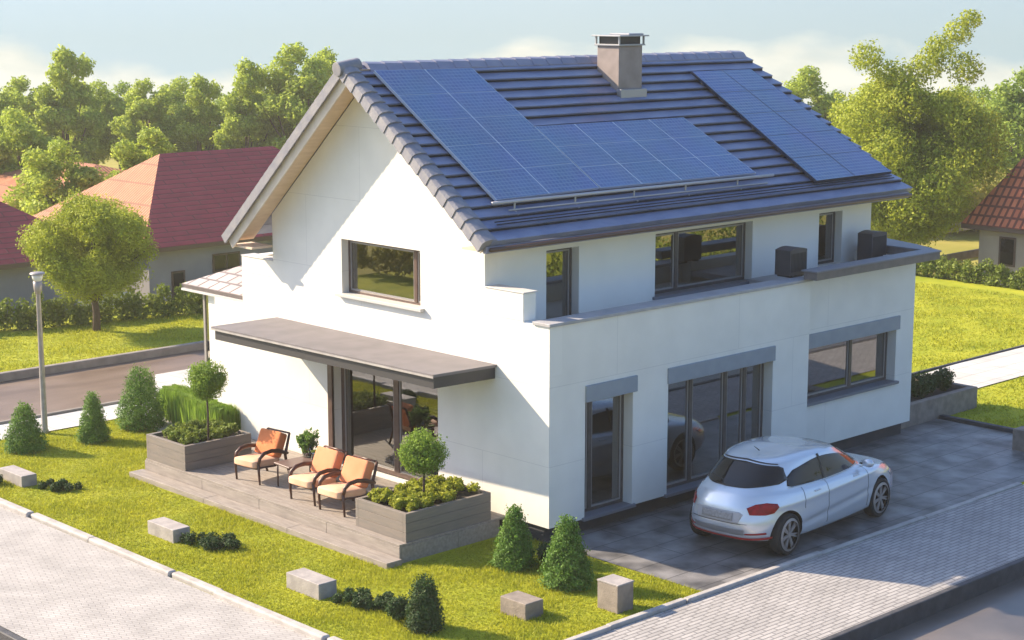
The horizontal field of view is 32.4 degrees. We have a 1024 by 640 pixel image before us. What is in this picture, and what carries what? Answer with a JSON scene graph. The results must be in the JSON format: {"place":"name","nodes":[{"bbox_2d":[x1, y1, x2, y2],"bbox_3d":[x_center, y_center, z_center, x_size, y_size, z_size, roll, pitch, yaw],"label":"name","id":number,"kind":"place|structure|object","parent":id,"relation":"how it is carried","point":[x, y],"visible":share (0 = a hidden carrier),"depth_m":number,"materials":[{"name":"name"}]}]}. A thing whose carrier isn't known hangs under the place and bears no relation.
{"place":"outdoors","nodes":[
{"label":"outdoors","id":0,"kind":"place"},
{"bbox_2d":[0,402,150,439],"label":"back pavement","id":1,"kind":"structure","parent":0,"point":[64,420],"depth_m":36.35,"materials":[{"name":"grey concrete"}]},
{"bbox_2d":[0,311,203,371],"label":"lawn grass","id":2,"kind":"structure","parent":0,"point":[16,365],"depth_m":45.01,"materials":[{"name":"green plant"}]},
{"bbox_2d":[0,349,204,420],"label":"road","id":3,"kind":"structure","parent":0,"point":[67,390],"depth_m":40.17,"materials":[{"name":"grey asphalt"}]},
{"bbox_2d":[0,506,314,639],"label":"front pavement","id":4,"kind":"structure","parent":0,"point":[55,584],"depth_m":25.37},
{"bbox_2d":[148,419,174,431],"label":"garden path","id":5,"kind":"structure","parent":0,"point":[164,427],"depth_m":35.77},
{"bbox_2d":[155,369,190,392],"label":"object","id":6,"kind":"object","parent":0,"point":[169,378],"visible":0.14,"depth_m":40.75,"materials":[{"name":"grey concrete"}]},
{"bbox_2d":[311,449,315,459],"bbox_3d":[-3.401,2.328,30.368,0.132,0.167,0.132,-10,14,-43],"label":"glass jar","id":7,"kind":"object","parent":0,"point":[313,451],"visible":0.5,"depth_m":30.34,"materials":[{"name":"clear glass"}]},
{"bbox_2d":[0,156,1023,639],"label":"ground","id":8,"kind":"structure","parent":0,"point":[960,242],"depth_m":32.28,"materials":[{"name":"green plant"}]},
{"bbox_2d":[0,87,32,165],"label":"broadleaf tree","id":9,"kind":"object","parent":8,"relation":"on","point":[8,99],"visible":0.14,"depth_m":85.34,"materials":[{"name":"green plant"}]},
{"bbox_2d":[0,465,36,487],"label":"stone block","id":10,"kind":"object","parent":8,"relation":"on","point":[18,476],"depth_m":31.50,"materials":[{"name":"grey stone"}]},
{"bbox_2d":[0,400,49,455],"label":"conifer","id":11,"kind":"object","parent":8,"relation":"on","point":[30,429],"visible":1,"depth_m":33.68,"materials":[{"name":"green plant"}]},
{"bbox_2d":[0,75,58,134],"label":"broadleaf tree","id":12,"kind":"object","parent":8,"relation":"on","point":[20,84],"visible":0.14,"depth_m":91.01,"materials":[{"name":"green plant"}]},
{"bbox_2d":[0,201,77,322],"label":"neighbour house","id":13,"kind":"structure","parent":8,"relation":"on","point":[16,282],"depth_m":51.85,"materials":[{"name":"red tile"}]},
{"bbox_2d":[29,271,48,433],"bbox_3d":[-9.354,0.659,34.982,0.310,3.275,0.310,-10,14,-43],"label":"street lamp","id":14,"kind":"object","parent":8,"relation":"on","point":[37,276],"visible":0.98,"depth_m":34.93,"materials":[{"name":"metal"}]},
{"bbox_2d":[0,105,79,173],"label":"broadleaf tree","id":15,"kind":"object","parent":8,"relation":"on","point":[17,136],"visible":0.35,"depth_m":69.17,"materials":[{"name":"green plant"}]},
{"bbox_2d":[2,137,108,215],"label":"broadleaf tree","id":16,"kind":"object","parent":8,"relation":"on","point":[44,186],"visible":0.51,"depth_m":61.76,"materials":[{"name":"green plant"}]},
{"bbox_2d":[37,478,82,491],"bbox_3d":[-8.024,2.911,31.222,0.719,0.183,0.552,7,12,32],"label":"shrub","id":17,"kind":"object","parent":8,"relation":"on","point":[59,485],"visible":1,"depth_m":31.16,"materials":[{"name":"green plant"}]},
{"bbox_2d":[0,161,124,211],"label":"neighbour house","id":18,"kind":"structure","parent":8,"relation":"on","point":[6,179],"depth_m":66.94,"materials":[{"name":"orange tile"}]},
{"bbox_2d":[30,44,106,162],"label":"broadleaf tree","id":19,"kind":"object","parent":8,"relation":"on","point":[57,114],"visible":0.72,"depth_m":86.71,"materials":[{"name":"green plant"}]},
{"bbox_2d":[15,186,159,331],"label":"lawn tree","id":20,"kind":"object","parent":8,"relation":"on","point":[104,242],"visible":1,"depth_m":45.09,"materials":[{"name":"green plant"}]},
{"bbox_2d":[74,390,112,445],"bbox_3d":[-8.214,1.920,34.493,0.722,1.126,0.742,2,10,11],"label":"conifer","id":21,"kind":"object","parent":8,"relation":"on","point":[92,419],"visible":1,"depth_m":34.37,"materials":[{"name":"green plant"}]},
{"bbox_2d":[65,79,130,164],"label":"broadleaf tree","id":22,"kind":"object","parent":8,"relation":"on","point":[110,109],"visible":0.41,"depth_m":93.34,"materials":[{"name":"green plant"}]},
{"bbox_2d":[0,281,202,331],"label":"hedge","id":23,"kind":"object","parent":8,"relation":"on","point":[56,314],"visible":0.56,"depth_m":47.34,"materials":[{"name":"green plant"}]},
{"bbox_2d":[79,292,131,307],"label":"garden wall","id":24,"kind":"structure","parent":8,"relation":"on","point":[104,301],"depth_m":51.77,"materials":[{"name":"grey"}]},
{"bbox_2d":[97,80,143,168],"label":"broadleaf tree","id":25,"kind":"object","parent":8,"relation":"on","point":[121,88],"visible":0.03,"depth_m":97.26,"materials":[{"name":"green plant"}]},
{"bbox_2d":[112,366,167,432],"bbox_3d":[-7.520,1.570,35.667,1.168,1.397,1.163,-2,11,-13],"label":"conifer","id":26,"kind":"object","parent":8,"relation":"on","point":[142,414],"visible":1,"depth_m":35.43,"materials":[{"name":"green plant"}]},
{"bbox_2d":[104,126,176,179],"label":"broadleaf tree","id":27,"kind":"object","parent":8,"relation":"on","point":[129,154],"visible":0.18,"depth_m":65.67,"materials":[{"name":"green plant"}]},
{"bbox_2d":[108,78,180,159],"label":"broadleaf tree","id":28,"kind":"object","parent":8,"relation":"on","point":[150,113],"visible":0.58,"depth_m":88.99,"materials":[{"name":"green plant"}]},
{"bbox_2d":[33,146,279,303],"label":"neighbour house","id":29,"kind":"structure","parent":8,"relation":"on","point":[191,203],"depth_m":57.20,"materials":[{"name":"red tile"}]},
{"bbox_2d":[171,270,185,299],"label":"window","id":30,"kind":"structure","parent":29,"relation":"in","point":[177,277],"depth_m":55.47,"materials":[{"name":"grey glass"}]},
{"bbox_2d":[212,251,239,272],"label":"window","id":31,"kind":"structure","parent":29,"relation":"in","point":[228,260],"depth_m":56.64,"materials":[{"name":"grey glass"}]},
{"bbox_2d":[148,517,189,543],"bbox_3d":[-5.550,3.408,28.481,0.320,0.250,0.760,-10,14,-43],"label":"stone block","id":32,"kind":"object","parent":8,"relation":"on","point":[167,529],"depth_m":28.34,"materials":[{"name":"grey stone"}]},
{"bbox_2d":[0,498,342,639],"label":"kerb","id":33,"kind":"structure","parent":8,"relation":"on","point":[265,613],"depth_m":26.38,"materials":[{"name":"concrete"}]},
{"bbox_2d":[134,76,216,129],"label":"broadleaf tree","id":34,"kind":"object","parent":8,"relation":"on","point":[179,99],"visible":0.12,"depth_m":96.89,"materials":[{"name":"green plant"}]},
{"bbox_2d":[172,72,223,152],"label":"broadleaf tree","id":35,"kind":"object","parent":8,"relation":"on","point":[192,132],"visible":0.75,"depth_m":88.85,"materials":[{"name":"green plant"}]},
{"bbox_2d":[156,383,240,429],"bbox_3d":[-6.317,1.801,35.368,0.950,0.946,4.072,-6,12,-29],"label":"grass hedge","id":36,"kind":"object","parent":8,"relation":"on","point":[182,404],"depth_m":34.90,"materials":[{"name":"green plant"}]},
{"bbox_2d":[179,531,241,550],"bbox_3d":[-4.800,3.491,27.929,0.670,0.218,1.125,-32,33,-71],"label":"shrub","id":37,"kind":"object","parent":8,"relation":"on","point":[229,541],"visible":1,"depth_m":27.86,"materials":[{"name":"green plant"}]},
{"bbox_2d":[211,92,228,131],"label":"broadleaf tree","id":38,"kind":"object","parent":8,"relation":"on","point":[221,121],"visible":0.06,"depth_m":98.94,"materials":[{"name":"green plant"}]},
{"bbox_2d":[210,56,282,149],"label":"broadleaf tree","id":39,"kind":"object","parent":8,"relation":"on","point":[243,127],"visible":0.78,"depth_m":86.67,"materials":[{"name":"green plant"}]},
{"bbox_2d":[249,77,272,141],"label":"broadleaf tree","id":40,"kind":"object","parent":8,"relation":"on","point":[264,91],"depth_m":93.18,"materials":[{"name":"green plant"}]},
{"bbox_2d":[252,41,336,149],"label":"broadleaf tree","id":41,"kind":"object","parent":8,"relation":"on","point":[286,103],"visible":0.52,"depth_m":86.48,"materials":[{"name":"green plant"}]},
{"bbox_2d":[286,568,336,599],"bbox_3d":[-2.941,3.881,25.823,0.330,0.270,0.790,-10,14,-43],"label":"stone block","id":42,"kind":"object","parent":8,"relation":"on","point":[314,585],"depth_m":25.65,"materials":[{"name":"beige stone"}]},
{"bbox_2d":[129,438,504,568],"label":"deck","id":43,"kind":"structure","parent":8,"relation":"on","point":[269,502],"depth_m":29.27,"materials":[{"name":"brown wood"}]},
{"bbox_2d":[146,427,251,470],"bbox_3d":[-5.717,2.296,32.176,1.430,0.455,1.260,-10,14,-43],"label":"planter","id":44,"kind":"object","parent":43,"relation":"on","point":[177,454],"visible":0.81,"depth_m":31.70,"materials":[{"name":"grey wood"}]},
{"bbox_2d":[162,418,239,444],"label":"bedding plants","id":45,"kind":"object","parent":44,"relation":"in","point":[191,432],"visible":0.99,"depth_m":31.91,"materials":[{"name":"green plant"}]},
{"bbox_2d":[181,359,228,440],"bbox_3d":[-5.458,1.467,31.524,0.836,1.583,0.796,-10,14,-43],"label":"topiary tree","id":46,"kind":"object","parent":44,"relation":"in","point":[205,384],"visible":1,"depth_m":31.30,"materials":[{"name":"green plant"}]},
{"bbox_2d":[234,427,290,484],"bbox_3d":[-4.374,2.367,30.764,0.676,0.831,0.863,9,13,40],"label":"lounge chair","id":47,"kind":"object","parent":43,"relation":"on","point":[269,446],"visible":0.94,"depth_m":30.70,"materials":[{"name":"beige fabric"}]},
{"bbox_2d":[274,456,312,485],"bbox_3d":[-3.654,2.639,30.348,0.765,0.433,0.481,-9,13,-40],"label":"side table","id":48,"kind":"object","parent":43,"relation":"on","point":[289,464],"visible":0.64,"depth_m":30.27,"materials":[{"name":"wood"}]},
{"bbox_2d":[296,427,319,457],"bbox_3d":[-3.554,2.123,30.549,0.400,0.506,0.421,-10,14,-43],"label":"potted plant","id":49,"kind":"object","parent":48,"relation":"on","point":[306,441],"visible":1,"depth_m":30.52,"materials":[{"name":"green plant"}]},
{"bbox_2d":[288,445,347,505],"bbox_3d":[-3.259,2.595,29.514,0.696,0.831,0.863,10,14,43],"label":"lounge chair","id":50,"kind":"object","parent":43,"relation":"on","point":[326,460],"visible":0.83,"depth_m":29.45,"materials":[{"name":"beige fabric"}]},
{"bbox_2d":[317,455,377,516],"bbox_3d":[-2.709,2.708,28.888,0.696,0.831,0.863,10,14,43],"label":"lounge chair","id":51,"kind":"object","parent":43,"relation":"on","point":[355,474],"visible":1,"depth_m":28.82,"materials":[{"name":"beige fabric"}]},
{"bbox_2d":[355,479,490,542],"bbox_3d":[-1.414,3.023,28.178,1.790,0.455,1.240,-10,14,-43],"label":"planter","id":52,"kind":"object","parent":43,"relation":"on","point":[465,507],"visible":0.81,"depth_m":27.68,"materials":[{"name":"grey wood"}]},
{"bbox_2d":[395,426,450,491],"bbox_3d":[-1.405,2.312,27.730,0.861,1.276,0.803,-10,14,-43],"label":"topiary tree","id":53,"kind":"object","parent":52,"relation":"in","point":[420,451],"visible":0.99,"depth_m":27.54,"materials":[{"name":"green plant"}]},
{"bbox_2d":[367,474,480,511],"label":"bedding plants","id":54,"kind":"object","parent":52,"relation":"in","point":[410,495],"visible":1,"depth_m":27.90,"materials":[{"name":"green plant"}]},
{"bbox_2d":[299,46,338,95],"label":"broadleaf tree","id":55,"kind":"object","parent":8,"relation":"on","point":[325,52],"visible":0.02,"depth_m":91.09,"materials":[{"name":"green plant"}]},
{"bbox_2d":[330,586,395,610],"bbox_3d":[-2.124,3.984,25.225,0.977,0.215,0.600,4,11,21],"label":"shrub","id":56,"kind":"object","parent":8,"relation":"on","point":[362,597],"visible":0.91,"depth_m":25.18,"materials":[{"name":"green plant"}]},
{"bbox_2d":[384,594,410,621],"bbox_3d":[-1.594,4.024,24.536,0.391,0.368,0.389,1,10,8],"label":"shrub","id":57,"kind":"object","parent":8,"relation":"on","point":[395,607],"visible":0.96,"depth_m":24.43,"materials":[{"name":"green plant"}]},
{"bbox_2d":[401,572,445,634],"bbox_3d":[-1.210,3.910,24.223,0.650,0.887,0.643,-10,14,-43],"label":"conifer","id":58,"kind":"object","parent":8,"relation":"on","point":[423,614],"visible":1,"depth_m":24.08,"materials":[{"name":"green plant"}]},
{"bbox_2d":[0,223,969,381],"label":"lane kerb","id":59,"kind":"structure","parent":8,"relation":"on","point":[95,362],"depth_m":42.29,"materials":[{"name":"grey concrete"}]},
{"bbox_2d":[0,249,978,424],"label":"lane kerb","id":60,"kind":"structure","parent":8,"relation":"on","point":[968,254],"depth_m":37.84,"materials":[{"name":"grey concrete"}]},
{"bbox_2d":[487,503,538,573],"bbox_3d":[0.050,3.317,26.847,0.766,1.118,0.766,7,12,32],"label":"conifer","id":61,"kind":"object","parent":8,"relation":"on","point":[514,552],"visible":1,"depth_m":26.70,"materials":[{"name":"green plant"}]},
{"bbox_2d":[500,591,542,620],"bbox_3d":[0.138,4.049,24.869,0.350,0.280,0.520,-10,14,-43],"label":"stone block","id":62,"kind":"object","parent":8,"relation":"on","point":[522,605],"depth_m":24.75,"materials":[{"name":"beige stone"}]},
{"bbox_2d":[533,541,555,561],"bbox_3d":[0.570,3.567,26.857,0.418,0.357,0.452,-10,14,-43],"label":"shrub","id":63,"kind":"object","parent":8,"relation":"on","point":[543,546],"visible":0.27,"depth_m":26.79,"materials":[{"name":"green plant"}]},
{"bbox_2d":[181,33,941,541],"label":"house","id":64,"kind":"structure","parent":8,"relation":"on","point":[587,365],"depth_m":30.70,"materials":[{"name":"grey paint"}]},
{"bbox_2d":[335,240,424,311],"bbox_3d":[-2.222,-0.796,30.282,0.300,1.020,2.320,-10,14,-43],"label":"window","id":65,"kind":"structure","parent":64,"relation":"in","point":[378,274],"depth_m":30.41,"materials":[{"name":"grey"}]},
{"bbox_2d":[341,368,437,480],"bbox_3d":[-2.080,1.731,30.802,0.072,2.020,2.850,-10,14,-43],"label":"patio door","id":66,"kind":"structure","parent":64,"relation":"in","point":[377,411],"depth_m":31.03,"materials":[{"name":"grey"}]},
{"bbox_2d":[373,68,598,200],"bbox_3d":[-0.413,-3.189,29.716,2.760,2.029,2.659,-10,14,-43],"label":"solar array","id":67,"kind":"object","parent":64,"relation":"on","point":[492,141],"visible":1,"depth_m":29.59,"materials":[{"name":"blue"}]},
{"bbox_2d":[546,247,571,318],"bbox_3d":[0.713,-0.539,29.733,0.780,1.390,0.060,-10,14,-43],"label":"window","id":68,"kind":"structure","parent":64,"relation":"in","point":[558,261],"depth_m":29.80,"materials":[{"name":"grey"}]},
{"bbox_2d":[579,394,635,521],"bbox_3d":[1.507,2.199,28.788,1.250,1.960,0.310,-10,14,-43],"label":"tall window","id":69,"kind":"structure","parent":64,"relation":"in","point":[604,418],"depth_m":28.97,"materials":[{"name":"grey glass"}]},
{"bbox_2d":[491,174,773,214],"bbox_3d":[2.293,-2.191,30.467,7.150,0.259,0.126,-10,14,-43],"label":"snow rail","id":70,"kind":"object","parent":64,"relation":"attached to","point":[575,195],"visible":1,"depth_m":30.18,"materials":[{"name":"silver metal"}]},
{"bbox_2d":[535,117,755,189],"bbox_3d":[2.456,-3.025,31.622,4.460,1.048,1.360,-10,14,-43],"label":"solar array","id":71,"kind":"object","parent":64,"relation":"on","point":[613,155],"visible":1,"depth_m":31.45,"materials":[{"name":"blue"}]},
{"bbox_2d":[652,222,748,299],"bbox_3d":[3.456,-1.116,32.125,2.840,1.170,0.290,-10,14,-43],"label":"window","id":72,"kind":"structure","parent":64,"relation":"in","point":[698,260],"depth_m":32.24,"materials":[{"name":"grey"}]},
{"bbox_2d":[662,363,763,497],"bbox_3d":[3.566,1.848,30.720,2.940,1.960,0.310,-10,14,-43],"label":"tall window","id":73,"kind":"structure","parent":64,"relation":"in","point":[708,415],"depth_m":30.75,"materials":[{"name":"grey"}]},
{"bbox_2d":[775,246,806,277],"bbox_3d":[5.088,-1.070,32.101,0.500,0.532,0.348,-10,14,-43],"label":"air conditioner","id":74,"kind":"object","parent":64,"relation":"on","point":[790,261],"visible":0.93,"depth_m":31.95,"materials":[{"name":"grey metal"}]},
{"bbox_2d":[691,69,891,182],"bbox_3d":[5.559,-3.905,34.929,3.100,2.041,2.675,-10,14,-43],"label":"solar array","id":75,"kind":"object","parent":64,"relation":"on","point":[814,148],"visible":1,"depth_m":34.73,"materials":[{"name":"blue"}]},
{"bbox_2d":[818,212,834,264],"bbox_3d":[6.120,-1.628,34.774,0.760,1.050,0.060,-10,14,-43],"label":"window","id":76,"kind":"structure","parent":64,"relation":"in","point":[825,243],"depth_m":34.88,"materials":[{"name":"grey"}]},
{"bbox_2d":[807,332,898,406],"bbox_3d":[6.374,0.884,33.560,3.080,1.080,0.330,-10,14,-43],"label":"window","id":77,"kind":"structure","parent":64,"relation":"in","point":[839,370],"depth_m":33.75,"materials":[{"name":"grey"}]},
{"bbox_2d":[857,230,886,259],"bbox_3d":[7.112,-1.435,34.782,0.500,0.662,0.348,-10,14,-43],"label":"air conditioner","id":78,"kind":"object","parent":64,"relation":"on","point":[871,243],"visible":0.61,"depth_m":34.62,"materials":[{"name":"grey metal"}]},
{"bbox_2d":[537,514,594,593],"bbox_3d":[0.812,3.444,26.040,0.886,1.210,0.899,1,10,4],"label":"conifer","id":79,"kind":"object","parent":8,"relation":"on","point":[567,565],"visible":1,"depth_m":25.83,"materials":[{"name":"green plant"}]},
{"bbox_2d":[597,574,633,613],"bbox_3d":[1.474,3.918,25.101,0.342,0.455,0.412,-10,14,-43],"label":"stone block","id":80,"kind":"object","parent":8,"relation":"on","point":[615,593],"depth_m":24.98,"materials":[{"name":"beige stone"}]},
{"bbox_2d":[564,482,1021,639],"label":"kerb","id":81,"kind":"structure","parent":8,"relation":"on","point":[633,618],"depth_m":26.34,"materials":[{"name":"concrete"}]},
{"bbox_2d":[782,64,841,131],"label":"broadleaf tree","id":82,"kind":"object","parent":8,"relation":"on","point":[798,87],"visible":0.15,"depth_m":87.01,"materials":[{"name":"green plant"}]},
{"bbox_2d":[827,89,851,135],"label":"broadleaf tree","id":83,"kind":"object","parent":8,"relation":"on","point":[838,98],"depth_m":91.39,"materials":[{"name":"green plant"}]},
{"bbox_2d":[851,81,873,100],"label":"broadleaf tree","id":84,"kind":"object","parent":8,"relation":"on","point":[863,91],"visible":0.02,"depth_m":95.58,"materials":[{"name":"green plant"}]},
{"bbox_2d":[826,9,1015,247],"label":"tree","id":85,"kind":"object","parent":8,"relation":"on","point":[942,154],"visible":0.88,"depth_m":57.89,"materials":[{"name":"green plant"}]},
{"bbox_2d":[901,379,977,428],"bbox_3d":[8.238,1.730,37.016,3.020,0.480,1.640,-10,14,-43],"label":"raised bed","id":86,"kind":"object","parent":8,"relation":"on","point":[955,398],"visible":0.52,"depth_m":36.65,"materials":[{"name":"grey concrete"}]},
{"bbox_2d":[911,367,955,398],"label":"bed shrubs","id":87,"kind":"object","parent":86,"relation":"in","point":[924,385],"visible":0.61,"depth_m":36.90,"materials":[{"name":"green plant"}]},
{"bbox_2d":[872,168,1012,232],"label":"thicket","id":88,"kind":"object","parent":8,"relation":"on","point":[981,194],"visible":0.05,"depth_m":74.00,"materials":[{"name":"green plant"}]},
{"bbox_2d":[939,83,977,101],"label":"broadleaf tree","id":89,"kind":"object","parent":8,"relation":"on","point":[966,88],"visible":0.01,"depth_m":93.88,"materials":[{"name":"green plant"}]},
{"bbox_2d":[911,345,1023,432],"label":"garden edging","id":90,"kind":"object","parent":8,"relation":"on","point":[976,423],"visible":0.45,"depth_m":36.25,"materials":[{"name":"grey concrete"}]},
{"bbox_2d":[912,282,1023,427],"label":"lawn grass","id":91,"kind":"structure","parent":8,"relation":"on","point":[991,311],"depth_m":46.06,"materials":[{"name":"green plant"}]},
{"bbox_2d":[916,253,1023,290],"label":"hedge","id":92,"kind":"object","parent":8,"relation":"on","point":[967,270],"visible":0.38,"depth_m":53.98,"materials":[{"name":"green plant"}]},
{"bbox_2d":[968,85,1015,139],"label":"broadleaf tree","id":93,"kind":"object","parent":8,"relation":"on","point":[983,90],"visible":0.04,"depth_m":83.22,"materials":[{"name":"green plant"}]},
{"bbox_2d":[980,66,1023,177],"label":"broadleaf tree","id":94,"kind":"object","parent":8,"relation":"on","point":[1008,100],"visible":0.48,"depth_m":78.66,"materials":[{"name":"green plant"}]},
{"bbox_2d":[0,0,1023,144],"label":"sky","id":95,"kind":"structure","parent":0,"point":[161,41],"materials":[{"name":"blue"}]},
{"bbox_2d":[546,420,1023,590],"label":"driveway","id":96,"kind":"structure","parent":0,"point":[937,466],"depth_m":29.50,"materials":[{"name":"grey concrete"}]},
{"bbox_2d":[689,435,892,554],"bbox_3d":[4.689,2.599,29.001,2.010,1.569,4.574,9,14,41],"label":"car","id":97,"kind":"object","parent":96,"relation":"on","point":[780,493],"visible":1,"depth_m":27.74,"materials":[{"name":"white paint"}]},
{"bbox_2d":[1012,426,1023,451],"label":"stone block","id":98,"kind":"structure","parent":96,"relation":"on","point":[1018,439],"depth_m":33.85,"materials":[{"name":"grey stone"}]},
{"bbox_2d":[586,484,1023,639],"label":"side pavement","id":99,"kind":"structure","parent":0,"point":[824,596],"depth_m":26.15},
{"bbox_2d":[901,419,942,432],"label":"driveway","id":100,"kind":"structure","parent":0,"point":[920,425],"depth_m":35.88,"materials":[{"name":"grey concrete"}]},
{"bbox_2d":[874,576,1023,639],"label":"street","id":101,"kind":"structure","parent":0,"point":[997,613],"depth_m":25.20,"materials":[{"name":"grey asphalt"}]},
{"bbox_2d":[0,557,1023,639],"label":"street kerb","id":102,"kind":"structure","parent":101,"relation":"on","point":[916,611],"depth_m":25.38,"materials":[{"name":"grey concrete"}]},
{"bbox_2d":[925,347,1023,387],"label":"path","id":103,"kind":"structure","parent":0,"point":[991,369],"depth_m":41.27,"materials":[{"name":"grey concrete"}]},
{"bbox_2d":[961,157,1023,286],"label":"neighbour house","id":104,"kind":"structure","parent":0,"point":[995,216],"depth_m":57.12,"materials":[{"name":"red tile"}]},
{"bbox_2d":[998,236,1015,266],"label":"window","id":105,"kind":"structure","parent":104,"relation":"in","point":[1007,245],"depth_m":56.98,"materials":[{"name":"grey glass"}]}
]}

